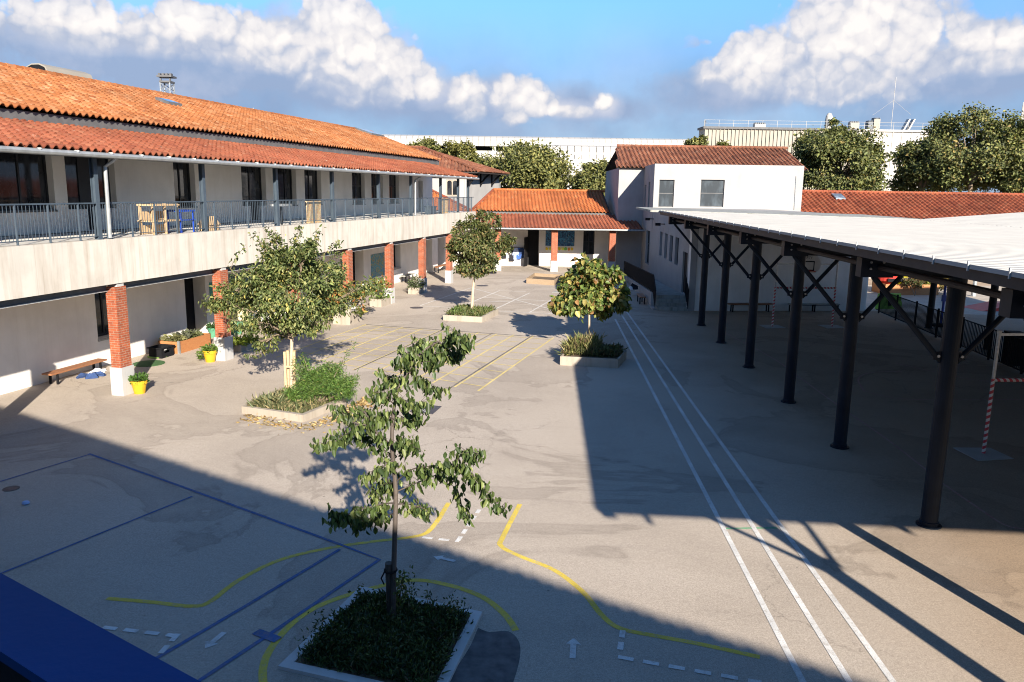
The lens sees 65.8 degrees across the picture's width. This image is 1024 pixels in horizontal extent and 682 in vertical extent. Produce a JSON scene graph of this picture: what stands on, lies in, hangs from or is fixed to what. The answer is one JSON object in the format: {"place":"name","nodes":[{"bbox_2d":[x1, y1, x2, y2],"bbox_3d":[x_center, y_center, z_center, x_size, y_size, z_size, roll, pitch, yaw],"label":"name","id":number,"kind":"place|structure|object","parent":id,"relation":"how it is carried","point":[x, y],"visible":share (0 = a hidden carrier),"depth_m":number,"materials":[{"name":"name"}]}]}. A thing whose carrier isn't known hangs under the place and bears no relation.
{"place":"outdoors","nodes":[
{"label":"outdoors","id":0,"kind":"place"},
{"bbox_2d":[198,216,219,230],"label":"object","id":1,"kind":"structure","parent":0,"point":[210,221],"depth_m":28.85,"materials":[{"name":"brown wood"}]},
{"bbox_2d":[396,145,510,212],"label":"hip roof house","id":2,"kind":"structure","parent":0,"point":[484,185],"depth_m":75.92,"materials":[{"name":"white paint"}]},
{"bbox_2d":[447,181,456,194],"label":"arched window","id":3,"kind":"structure","parent":2,"relation":"in","point":[449,184],"depth_m":74.75,"materials":[{"name":"grey glass"}]},
{"bbox_2d":[444,303,496,316],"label":"bed grass","id":4,"kind":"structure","parent":0,"point":[479,311],"depth_m":40.08,"materials":[{"name":"green plant"}]},
{"bbox_2d":[0,214,1023,681],"bbox_3d":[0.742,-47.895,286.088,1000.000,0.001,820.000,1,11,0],"label":"ground","id":5,"kind":"structure","parent":0,"point":[592,474],"depth_m":16.68,"materials":[{"name":"concrete"}]},
{"bbox_2d":[2,486,19,491],"bbox_3d":[-10.655,3.137,16.847,0.320,0.012,0.320,1,11,0],"label":"drain cover","id":6,"kind":"object","parent":5,"relation":"on","point":[9,488],"visible":1,"depth_m":16.83,"materials":[{"name":"metal"}]},
{"bbox_2d":[41,358,106,384],"bbox_3d":[-14.619,1.032,26.567,0.380,0.400,2.450,4,11,14],"label":"wooden bench","id":7,"kind":"object","parent":5,"relation":"on","point":[57,372],"visible":0.91,"depth_m":26.29,"materials":[{"name":"brown wood"}]},
{"bbox_2d":[76,371,105,378],"bbox_3d":[-14.181,1.129,26.662,0.684,0.178,0.684,4,11,16],"label":"dropped jumper","id":8,"kind":"object","parent":5,"relation":"on","point":[93,375],"visible":1,"depth_m":26.52,"materials":[{"name":"blue fabric"}]},
{"bbox_2d":[0,573,200,681],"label":"viewpoint building","id":9,"kind":"structure","parent":5,"relation":"on","point":[43,639],"depth_m":1.04,"materials":[{"name":"concrete"}]},
{"bbox_2d":[128,372,149,393],"bbox_3d":[-11.638,1.296,24.689,0.670,0.674,0.663,1,11,0],"label":"flower pot","id":10,"kind":"object","parent":5,"relation":"on","point":[139,384],"visible":1,"depth_m":24.56,"materials":[{"name":"plastic"}]},
{"bbox_2d":[132,360,164,366],"bbox_3d":[-13.218,0.810,28.824,1.100,0.026,1.100,1,11,0],"label":"round mat","id":11,"kind":"object","parent":5,"relation":"on","point":[147,363],"visible":0.98,"depth_m":28.73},
{"bbox_2d":[146,344,174,358],"bbox_3d":[-13.304,0.390,30.047,0.650,0.400,0.800,4,11,14],"label":"plastic crate","id":12,"kind":"object","parent":5,"relation":"on","point":[160,351],"visible":1,"depth_m":29.82,"materials":[{"name":"black plastic"}]},
{"bbox_2d":[158,328,210,353],"bbox_3d":[-13.108,-0.084,31.645,1.133,0.740,2.205,3,11,13],"label":"wooden planter","id":13,"kind":"object","parent":5,"relation":"on","point":[186,340],"visible":0.99,"depth_m":31.22,"materials":[{"name":"orange wood"}]},
{"bbox_2d":[0,453,380,680],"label":"blue line","id":14,"kind":"object","parent":5,"relation":"on","point":[266,635],"visible":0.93,"depth_m":13.19,"materials":[{"name":"paint"}]},
{"bbox_2d":[195,343,217,362],"bbox_3d":[-11.298,0.403,29.290,0.913,0.718,0.745,1,11,0],"label":"flower pot","id":15,"kind":"object","parent":5,"relation":"on","point":[208,352],"visible":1,"depth_m":29.15,"materials":[{"name":"plastic"}]},
{"bbox_2d":[205,322,214,337],"bbox_3d":[-12.858,-0.493,34.014,0.612,0.666,0.602,1,11,0],"label":"flower pot","id":16,"kind":"object","parent":5,"relation":"on","point":[209,327],"visible":0.64,"depth_m":33.86,"materials":[{"name":"green plastic"}]},
{"bbox_2d":[0,62,478,395],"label":"school building","id":17,"kind":"structure","parent":5,"relation":"on","point":[118,302],"depth_m":29.41,"materials":[{"name":"beige paint"}]},
{"bbox_2d":[0,153,49,210],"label":"window","id":18,"kind":"structure","parent":17,"relation":"in","point":[23,177],"depth_m":24.92,"materials":[{"name":"black glass"}]},
{"bbox_2d":[64,156,81,208],"bbox_3d":[-14.938,-5.490,26.706,0.080,2.050,0.870,4,11,14],"label":"window","id":19,"kind":"structure","parent":17,"relation":"in","point":[71,163],"depth_m":26.88,"materials":[{"name":"black glass"}]},
{"bbox_2d":[78,157,93,229],"bbox_3d":[-14.789,-5.254,27.430,0.060,2.780,0.500,4,11,14],"label":"door","id":20,"kind":"structure","parent":17,"relation":"in","point":[83,162],"depth_m":27.41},
{"bbox_2d":[94,292,108,336],"bbox_3d":[-14.886,-1.055,28.735,0.080,1.720,1.550,4,11,14],"label":"window","id":21,"kind":"structure","parent":17,"relation":"in","point":[100,298],"depth_m":28.72,"materials":[{"name":"black glass"}]},
{"bbox_2d":[97,158,110,207],"bbox_3d":[-14.605,-5.736,28.028,0.080,2.050,0.900,4,11,14],"label":"window","id":22,"kind":"structure","parent":17,"relation":"in","point":[101,162],"depth_m":28.15,"materials":[{"name":"black glass"}]},
{"bbox_2d":[136,203,179,234],"bbox_3d":[-11.815,-4.090,26.531,0.610,1.000,1.360,4,11,14],"label":"play counter","id":23,"kind":"object","parent":17,"relation":"on","point":[165,219],"visible":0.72,"depth_m":26.36,"materials":[{"name":"brown wood"}]},
{"bbox_2d":[156,73,176,93],"bbox_3d":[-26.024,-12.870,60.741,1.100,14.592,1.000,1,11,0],"label":"chimney","id":24,"kind":"object","parent":17,"relation":"on","point":[169,76],"visible":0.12,"depth_m":59.22,"materials":[{"name":"concrete"}]},
{"bbox_2d":[167,209,194,232],"bbox_3d":[-11.565,-4.188,27.655,0.600,0.780,0.860,4,11,14],"label":"blue table","id":25,"kind":"object","parent":17,"relation":"on","point":[180,216],"visible":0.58,"depth_m":27.40,"materials":[{"name":"plastic"}]},
{"bbox_2d":[173,162,190,205],"bbox_3d":[-13.553,-6.514,32.202,0.080,2.050,1.350,4,11,14],"label":"window","id":26,"kind":"structure","parent":17,"relation":"in","point":[181,173],"depth_m":32.42,"materials":[{"name":"black glass"}]},
{"bbox_2d":[184,278,195,329],"bbox_3d":[-13.889,-1.448,33.509,0.060,2.660,1.340,4,11,14],"label":"door","id":27,"kind":"structure","parent":17,"relation":"in","point":[189,294],"depth_m":33.85,"materials":[{"name":"black metal"}]},
{"bbox_2d":[0,197,472,245],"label":"gallery railing","id":28,"kind":"object","parent":17,"relation":"on","point":[366,201],"visible":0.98,"depth_m":28.50,"materials":[{"name":"grey metal"}]},
{"bbox_2d":[241,166,261,205],"bbox_3d":[-12.326,-7.396,37.074,0.080,2.100,2.050,4,11,14],"label":"window","id":29,"kind":"structure","parent":17,"relation":"in","point":[250,176],"depth_m":37.31,"materials":[{"name":"black glass"}]},
{"bbox_2d":[278,169,291,203],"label":"window","id":30,"kind":"structure","parent":17,"relation":"in","point":[284,175],"depth_m":40.24,"materials":[{"name":"black glass"}]},
{"bbox_2d":[304,170,317,203],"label":"window","id":31,"kind":"structure","parent":17,"relation":"in","point":[310,176],"depth_m":42.82,"materials":[{"name":"black glass"}]},
{"bbox_2d":[305,201,320,222],"bbox_3d":[-9.057,-5.894,36.163,0.110,0.990,1.310,4,11,14],"label":"leaning board","id":32,"kind":"object","parent":17,"relation":"on","point":[317,213],"visible":0.73,"depth_m":36.02,"materials":[{"name":"brown wood"}]},
{"bbox_2d":[352,173,360,203],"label":"window","id":33,"kind":"structure","parent":17,"relation":"in","point":[356,177],"depth_m":48.36,"materials":[{"name":"black glass"}]},
{"bbox_2d":[371,174,376,202],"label":"window","id":34,"kind":"structure","parent":17,"relation":"in","point":[373,176],"depth_m":50.83,"materials":[{"name":"black glass"}]},
{"bbox_2d":[389,175,395,202],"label":"window","id":35,"kind":"structure","parent":17,"relation":"in","point":[392,178],"depth_m":53.78,"materials":[{"name":"black glass"}]},
{"bbox_2d":[232,307,258,330],"bbox_3d":[-12.121,-1.037,36.173,0.520,0.950,1.500,4,11,14],"label":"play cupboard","id":36,"kind":"object","parent":5,"relation":"on","point":[241,313],"visible":0.15,"depth_m":35.44,"materials":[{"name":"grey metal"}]},
{"bbox_2d":[233,334,258,352],"bbox_3d":[-10.704,0.016,31.632,0.839,0.622,1.726,3,11,13],"label":"stone trough","id":37,"kind":"object","parent":5,"relation":"on","point":[242,344],"visible":0.91,"depth_m":31.30,"materials":[{"name":"concrete"}]},
{"bbox_2d":[242,388,346,421],"bbox_3d":[-6.503,1.855,23.405,2.509,0.210,2.283,5,12,22],"label":"tree bed","id":38,"kind":"object","parent":5,"relation":"on","point":[309,414],"visible":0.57,"depth_m":22.41,"materials":[{"name":"concrete"}]},
{"bbox_2d":[246,391,287,406],"bbox_3d":[-7.003,1.675,22.891,1.274,0.543,1.188,1,11,0],"label":"grass tuft","id":39,"kind":"object","parent":38,"relation":"on","point":[271,398],"visible":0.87,"depth_m":22.84,"materials":[{"name":"green plant"}]},
{"bbox_2d":[198,224,373,387],"bbox_3d":[-6.957,-0.923,24.333,5.374,5.313,3.459,1,11,0],"label":"broad leaf tree","id":40,"kind":"object","parent":38,"relation":"in","point":[260,290],"visible":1,"depth_m":23.97,"materials":[{"name":"green plant"}]},
{"bbox_2d":[283,350,296,387],"bbox_3d":[-6.959,0.930,24.915,0.350,1.250,0.290,1,11,0],"label":"tree guard","id":41,"kind":"object","parent":40,"relation":"attached to","point":[286,370],"visible":0.59,"depth_m":24.82,"materials":[{"name":"brown wood"}]},
{"bbox_2d":[246,386,335,412],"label":"dry weeds","id":42,"kind":"object","parent":38,"relation":"on","point":[286,407],"visible":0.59,"depth_m":22.77,"materials":[{"name":"green plant"}]},
{"bbox_2d":[283,339,360,402],"bbox_3d":[-5.562,0.917,23.323,2.346,2.017,1.944,1,11,0],"label":"feathery shrub","id":43,"kind":"object","parent":38,"relation":"on","point":[339,385],"visible":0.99,"depth_m":23.14,"materials":[{"name":"green plant"}]},
{"bbox_2d":[237,396,379,434],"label":"fallen leaves","id":44,"kind":"object","parent":5,"relation":"on","point":[361,402],"visible":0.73,"depth_m":21.92,"materials":[{"name":"brown plant"}]},
{"bbox_2d":[333,298,362,324],"bbox_3d":[-7.983,-1.466,38.194,1.337,1.164,2.133,4,11,16],"label":"spotted planter","id":45,"kind":"object","parent":5,"relation":"on","point":[353,318],"visible":0.51,"depth_m":37.69,"materials":[{"name":"concrete"}]},
{"bbox_2d":[335,275,386,316],"bbox_3d":[-7.763,-2.170,37.942,3.720,2.108,2.255,1,11,0],"label":"autumn shrub","id":46,"kind":"object","parent":45,"relation":"in","point":[362,310],"visible":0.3,"depth_m":37.69,"materials":[{"name":"green plant"}]},
{"bbox_2d":[278,586,481,681],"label":"tree bed","id":47,"kind":"object","parent":5,"relation":"on","point":[291,662],"visible":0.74,"depth_m":10.77,"materials":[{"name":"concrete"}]},
{"bbox_2d":[294,574,472,681],"bbox_3d":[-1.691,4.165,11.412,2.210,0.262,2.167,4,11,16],"label":"ground cover","id":48,"kind":"object","parent":47,"relation":"on","point":[435,633],"visible":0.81,"depth_m":11.18,"materials":[{"name":"green plant"}]},
{"bbox_2d":[381,561,397,613],"bbox_3d":[-1.798,3.751,11.798,0.221,0.981,0.288,4,11,15],"label":"stake","id":49,"kind":"object","parent":47,"relation":"on","point":[387,572],"visible":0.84,"depth_m":11.73,"materials":[{"name":"brown wood"}]},
{"bbox_2d":[386,565,414,613],"bbox_3d":[-1.692,3.832,11.919,0.498,1.009,0.536,1,11,0],"label":"climbing weed","id":50,"kind":"object","parent":47,"relation":"on","point":[400,577],"visible":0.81,"depth_m":11.79,"materials":[{"name":"green plant"}]},
{"bbox_2d":[309,322,512,617],"bbox_3d":[-1.370,2.006,11.397,2.767,4.559,1.775,1,11,0],"label":"young tree","id":51,"kind":"object","parent":47,"relation":"in","point":[372,423],"visible":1,"depth_m":11.14,"materials":[{"name":"green plant"}]},
{"bbox_2d":[369,278,393,306],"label":"stone trough","id":52,"kind":"object","parent":5,"relation":"on","point":[379,301],"visible":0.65,"depth_m":43.76,"materials":[{"name":"stone"}]},
{"bbox_2d":[277,324,553,390],"bbox_3d":[-4.025,0.403,31.768,9.302,0.005,10.231,4,11,16],"label":"worn yellow grid","id":53,"kind":"object","parent":5,"relation":"on","point":[434,350],"visible":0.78,"depth_m":31.56,"materials":[{"name":"paint"}]},
{"bbox_2d":[407,273,426,293],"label":"stone trough","id":54,"kind":"object","parent":5,"relation":"on","point":[415,289],"visible":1,"depth_m":49.04,"materials":[{"name":"stone"}]},
{"bbox_2d":[407,136,441,152],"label":"background tree","id":55,"kind":"object","parent":5,"relation":"on","point":[429,142],"visible":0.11,"depth_m":99.78,"materials":[{"name":"green plant"}]},
{"bbox_2d":[96,509,761,681],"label":"white dashed line","id":56,"kind":"object","parent":5,"relation":"on","point":[573,642],"visible":0.94,"depth_m":11.35,"materials":[{"name":"paint"}]},
{"bbox_2d":[105,502,759,681],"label":"yellow line","id":57,"kind":"object","parent":5,"relation":"on","point":[262,672],"visible":0.98,"depth_m":12.47,"materials":[{"name":"paint"}]},
{"bbox_2d":[354,324,549,386],"bbox_3d":[-4.333,0.306,32.227,9.199,0.001,10.260,5,12,22],"label":"tar joint","id":58,"kind":"object","parent":5,"relation":"on","point":[475,342],"visible":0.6,"depth_m":31.95,"materials":[{"name":"black asphalt"}]},
{"bbox_2d":[440,138,482,163],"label":"background tree","id":59,"kind":"object","parent":5,"relation":"on","point":[463,151],"visible":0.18,"depth_m":96.16,"materials":[{"name":"green plant"}]},
{"bbox_2d":[443,308,497,321],"bbox_3d":[-2.128,-1.392,40.674,2.269,0.270,3.233,3,11,13],"label":"tree bed","id":60,"kind":"object","parent":5,"relation":"on","point":[449,317],"visible":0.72,"depth_m":39.20,"materials":[{"name":"concrete"}]},
{"bbox_2d":[444,209,517,308],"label":"round leaf tree","id":61,"kind":"object","parent":60,"relation":"in","point":[478,248],"visible":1,"depth_m":40.28,"materials":[{"name":"green plant"}]},
{"bbox_2d":[450,628,519,681],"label":"dark asphalt patch","id":62,"kind":"object","parent":5,"relation":"on","point":[491,657],"visible":1,"depth_m":10.98,"materials":[{"name":"grey asphalt"}]},
{"bbox_2d":[419,288,552,313],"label":"white court line","id":63,"kind":"object","parent":5,"relation":"on","point":[499,301],"visible":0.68,"depth_m":46.30,"materials":[{"name":"paint"}]},
{"bbox_2d":[474,137,579,188],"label":"background tree","id":64,"kind":"object","parent":5,"relation":"on","point":[525,165],"visible":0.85,"depth_m":86.91,"materials":[{"name":"green plant"}]},
{"bbox_2d":[416,188,644,271],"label":"school wing","id":65,"kind":"structure","parent":5,"relation":"on","point":[553,229],"depth_m":68.21,"materials":[{"name":"orange tile"}]},
{"bbox_2d":[524,237,527,265],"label":"door","id":66,"kind":"structure","parent":65,"relation":"in","point":[525,238],"depth_m":67.85,"materials":[{"name":"black metal"}]},
{"bbox_2d":[583,231,594,253],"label":"door","id":67,"kind":"structure","parent":65,"relation":"in","point":[588,237],"depth_m":68.55,"materials":[{"name":"black glass"}]},
{"bbox_2d":[526,273,561,284],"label":"timber sandbox","id":68,"kind":"object","parent":5,"relation":"on","point":[543,279],"visible":0.88,"depth_m":56.24,"materials":[{"name":"wood"}]},
{"bbox_2d":[539,145,616,188],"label":"white annex","id":69,"kind":"object","parent":5,"relation":"on","point":[587,153],"visible":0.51,"depth_m":136.55,"materials":[{"name":"metal"}]},
{"bbox_2d":[566,157,609,195],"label":"background tree","id":70,"kind":"object","parent":5,"relation":"on","point":[590,176],"visible":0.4,"depth_m":86.63,"materials":[{"name":"green plant"}]},
{"bbox_2d":[560,350,626,367],"bbox_3d":[3.132,0.633,30.270,2.303,0.340,1.893,3,11,13],"label":"tree bed","id":71,"kind":"object","parent":5,"relation":"on","point":[590,361],"visible":0.77,"depth_m":29.48,"materials":[{"name":"concrete"}]},
{"bbox_2d":[555,329,606,356],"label":"tall grass","id":72,"kind":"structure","parent":71,"relation":"on","point":[583,344],"depth_m":30.00,"materials":[{"name":"green plant"}]},
{"bbox_2d":[547,251,631,335],"bbox_3d":[3.226,-1.682,32.638,3.549,4.010,3.026,1,11,0],"label":"autumn tree","id":73,"kind":"object","parent":71,"relation":"in","point":[586,286],"visible":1,"depth_m":32.06,"materials":[{"name":"green plant"}]},
{"bbox_2d":[588,342,627,357],"bbox_3d":[3.658,0.298,30.270,1.702,0.548,1.579,1,11,0],"label":"shrubbery","id":74,"kind":"object","parent":71,"relation":"on","point":[608,350],"visible":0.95,"depth_m":29.90,"materials":[{"name":"green plant"}]},
{"bbox_2d":[624,261,688,310],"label":"entrance ramp","id":75,"kind":"structure","parent":5,"relation":"on","point":[659,295],"depth_m":45.53,"materials":[{"name":"concrete"}]},
{"bbox_2d":[683,134,708,144],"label":"background tree","id":76,"kind":"object","parent":5,"relation":"on","point":[700,139],"visible":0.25,"depth_m":96.17,"materials":[{"name":"green plant"}]},
{"bbox_2d":[727,303,772,311],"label":"wooden bench","id":77,"kind":"object","parent":5,"relation":"on","point":[733,304],"visible":0.9,"depth_m":43.64,"materials":[{"name":"brown wood"}]},
{"bbox_2d":[726,527,777,528],"bbox_3d":[4.661,3.647,15.436,1.045,0.001,0.070,0,11,-4],"label":"green line","id":78,"kind":"object","parent":5,"relation":"on","point":[756,527],"visible":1,"depth_m":15.43,"materials":[{"name":"paint"}]},
{"bbox_2d":[615,312,896,681],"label":"white running lane","id":79,"kind":"structure","parent":5,"relation":"on","point":[832,654],"depth_m":14.53,"materials":[{"name":"paint"}]},
{"bbox_2d":[604,144,919,310],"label":"white school hall","id":80,"kind":"structure","parent":5,"relation":"on","point":[645,184],"depth_m":58.59,"materials":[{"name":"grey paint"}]},
{"bbox_2d":[658,180,673,206],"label":"window","id":81,"kind":"structure","parent":80,"relation":"in","point":[666,187],"depth_m":59.09,"materials":[{"name":"glass"}]},
{"bbox_2d":[683,252,687,292],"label":"door","id":82,"kind":"structure","parent":80,"relation":"in","point":[686,254],"depth_m":45.52,"materials":[{"name":"black metal"}]},
{"bbox_2d":[700,180,723,206],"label":"window","id":83,"kind":"structure","parent":80,"relation":"in","point":[712,191],"depth_m":58.97,"materials":[{"name":"glass"}]},
{"bbox_2d":[760,255,843,328],"bbox_3d":[14.369,-2.482,38.709,4.080,3.648,1.089,0,11,-5],"label":"sports goal","id":84,"kind":"object","parent":5,"relation":"on","point":[813,264],"visible":0.56,"depth_m":38.65,"materials":[{"name":"metal"}]},
{"bbox_2d":[788,303,839,311],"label":"wooden bench","id":85,"kind":"object","parent":5,"relation":"on","point":[814,305],"visible":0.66,"depth_m":44.12,"materials":[{"name":"wood"}]},
{"bbox_2d":[827,117,847,161],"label":"background tree","id":86,"kind":"object","parent":5,"relation":"on","point":[832,121],"visible":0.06,"depth_m":85.23,"materials":[{"name":"green plant"}]},
{"bbox_2d":[660,210,1023,529],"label":"playground canopy","id":87,"kind":"object","parent":5,"relation":"on","point":[959,252],"visible":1,"depth_m":19.49,"materials":[{"name":"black metal"}]},
{"bbox_2d":[789,120,895,190],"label":"background tree","id":88,"kind":"object","parent":5,"relation":"on","point":[823,152],"visible":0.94,"depth_m":79.42,"materials":[{"name":"green plant"}]},
{"bbox_2d":[882,139,962,191],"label":"background tree","id":89,"kind":"object","parent":5,"relation":"on","point":[903,153],"visible":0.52,"depth_m":85.22,"materials":[{"name":"green plant"}]},
{"bbox_2d":[935,286,946,326],"bbox_3d":[21.648,-1.781,39.758,0.840,2.100,0.840,1,11,0],"label":"blue stand","id":90,"kind":"object","parent":5,"relation":"on","point":[943,298],"visible":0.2,"depth_m":39.65,"materials":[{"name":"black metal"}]},
{"bbox_2d":[878,291,1023,373],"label":"metal fence","id":91,"kind":"object","parent":5,"relation":"on","point":[916,307],"visible":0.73,"depth_m":33.93,"materials":[{"name":"black metal"}]},
{"bbox_2d":[894,101,1023,192],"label":"background tree","id":92,"kind":"object","parent":5,"relation":"on","point":[965,169],"visible":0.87,"depth_m":81.37,"materials":[{"name":"green plant"}]},
{"bbox_2d":[953,330,1023,460],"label":"sports goal","id":93,"kind":"object","parent":5,"relation":"on","point":[983,453],"visible":1,"depth_m":19.83,"materials":[{"name":"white metal"}]},
{"bbox_2d":[1002,330,1023,365],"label":"rubbish bin","id":94,"kind":"object","parent":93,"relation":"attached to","point":[1010,331],"visible":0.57,"depth_m":30.45,"materials":[{"name":"black metal"}]},
{"bbox_2d":[986,143,1023,192],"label":"background tree","id":95,"kind":"object","parent":5,"relation":"on","point":[1010,182],"visible":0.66,"depth_m":80.59,"materials":[{"name":"green plant"}]},
{"bbox_2d":[0,0,1023,192],"label":"sky","id":96,"kind":"structure","parent":0,"point":[654,69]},
{"bbox_2d":[365,134,687,214],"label":"white warehouse","id":97,"kind":"structure","parent":0,"point":[484,144],"depth_m":151.10,"materials":[{"name":"metal"}]},
{"bbox_2d":[697,120,937,190],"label":"beige warehouse","id":98,"kind":"structure","parent":0,"point":[760,136],"depth_m":127.95,"materials":[{"name":"metal"}]},
{"bbox_2d":[871,118,880,128],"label":"chimney block","id":99,"kind":"structure","parent":98,"relation":"on","point":[877,125],"depth_m":130.46,"materials":[{"name":"white concrete"}]},
{"bbox_2d":[801,190,1023,277],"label":"long low building","id":100,"kind":"structure","parent":0,"point":[917,204],"depth_m":64.19,"materials":[{"name":"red tile"}]},
{"bbox_2d":[864,285,1005,314],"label":"paving","id":101,"kind":"structure","parent":0,"point":[924,299],"depth_m":50.06,"materials":[{"name":"grey concrete"}]},
{"bbox_2d":[875,293,901,309],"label":"play barrier","id":102,"kind":"object","parent":101,"relation":"on","point":[896,294],"visible":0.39,"depth_m":45.28,"materials":[{"name":"plastic"}]},
{"bbox_2d":[871,281,938,294],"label":"wooden planter","id":103,"kind":"object","parent":101,"relation":"on","point":[903,290],"visible":0.55,"depth_m":52.33,"materials":[{"name":"orange wood"}]},
{"bbox_2d":[879,276,896,283],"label":"play tunnel","id":104,"kind":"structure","parent":103,"relation":"on","point":[887,280],"depth_m":52.62,"materials":[{"name":"red paint"}]},
{"bbox_2d":[902,277,924,295],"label":"dark shrub","id":105,"kind":"object","parent":103,"relation":"in","point":[913,282],"visible":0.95,"depth_m":51.76,"materials":[{"name":"green plant"}]},
{"bbox_2d":[965,301,999,310],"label":"play wedge","id":106,"kind":"object","parent":101,"relation":"on","point":[983,306],"visible":0.22,"depth_m":46.40,"materials":[{"name":"purple paint"}]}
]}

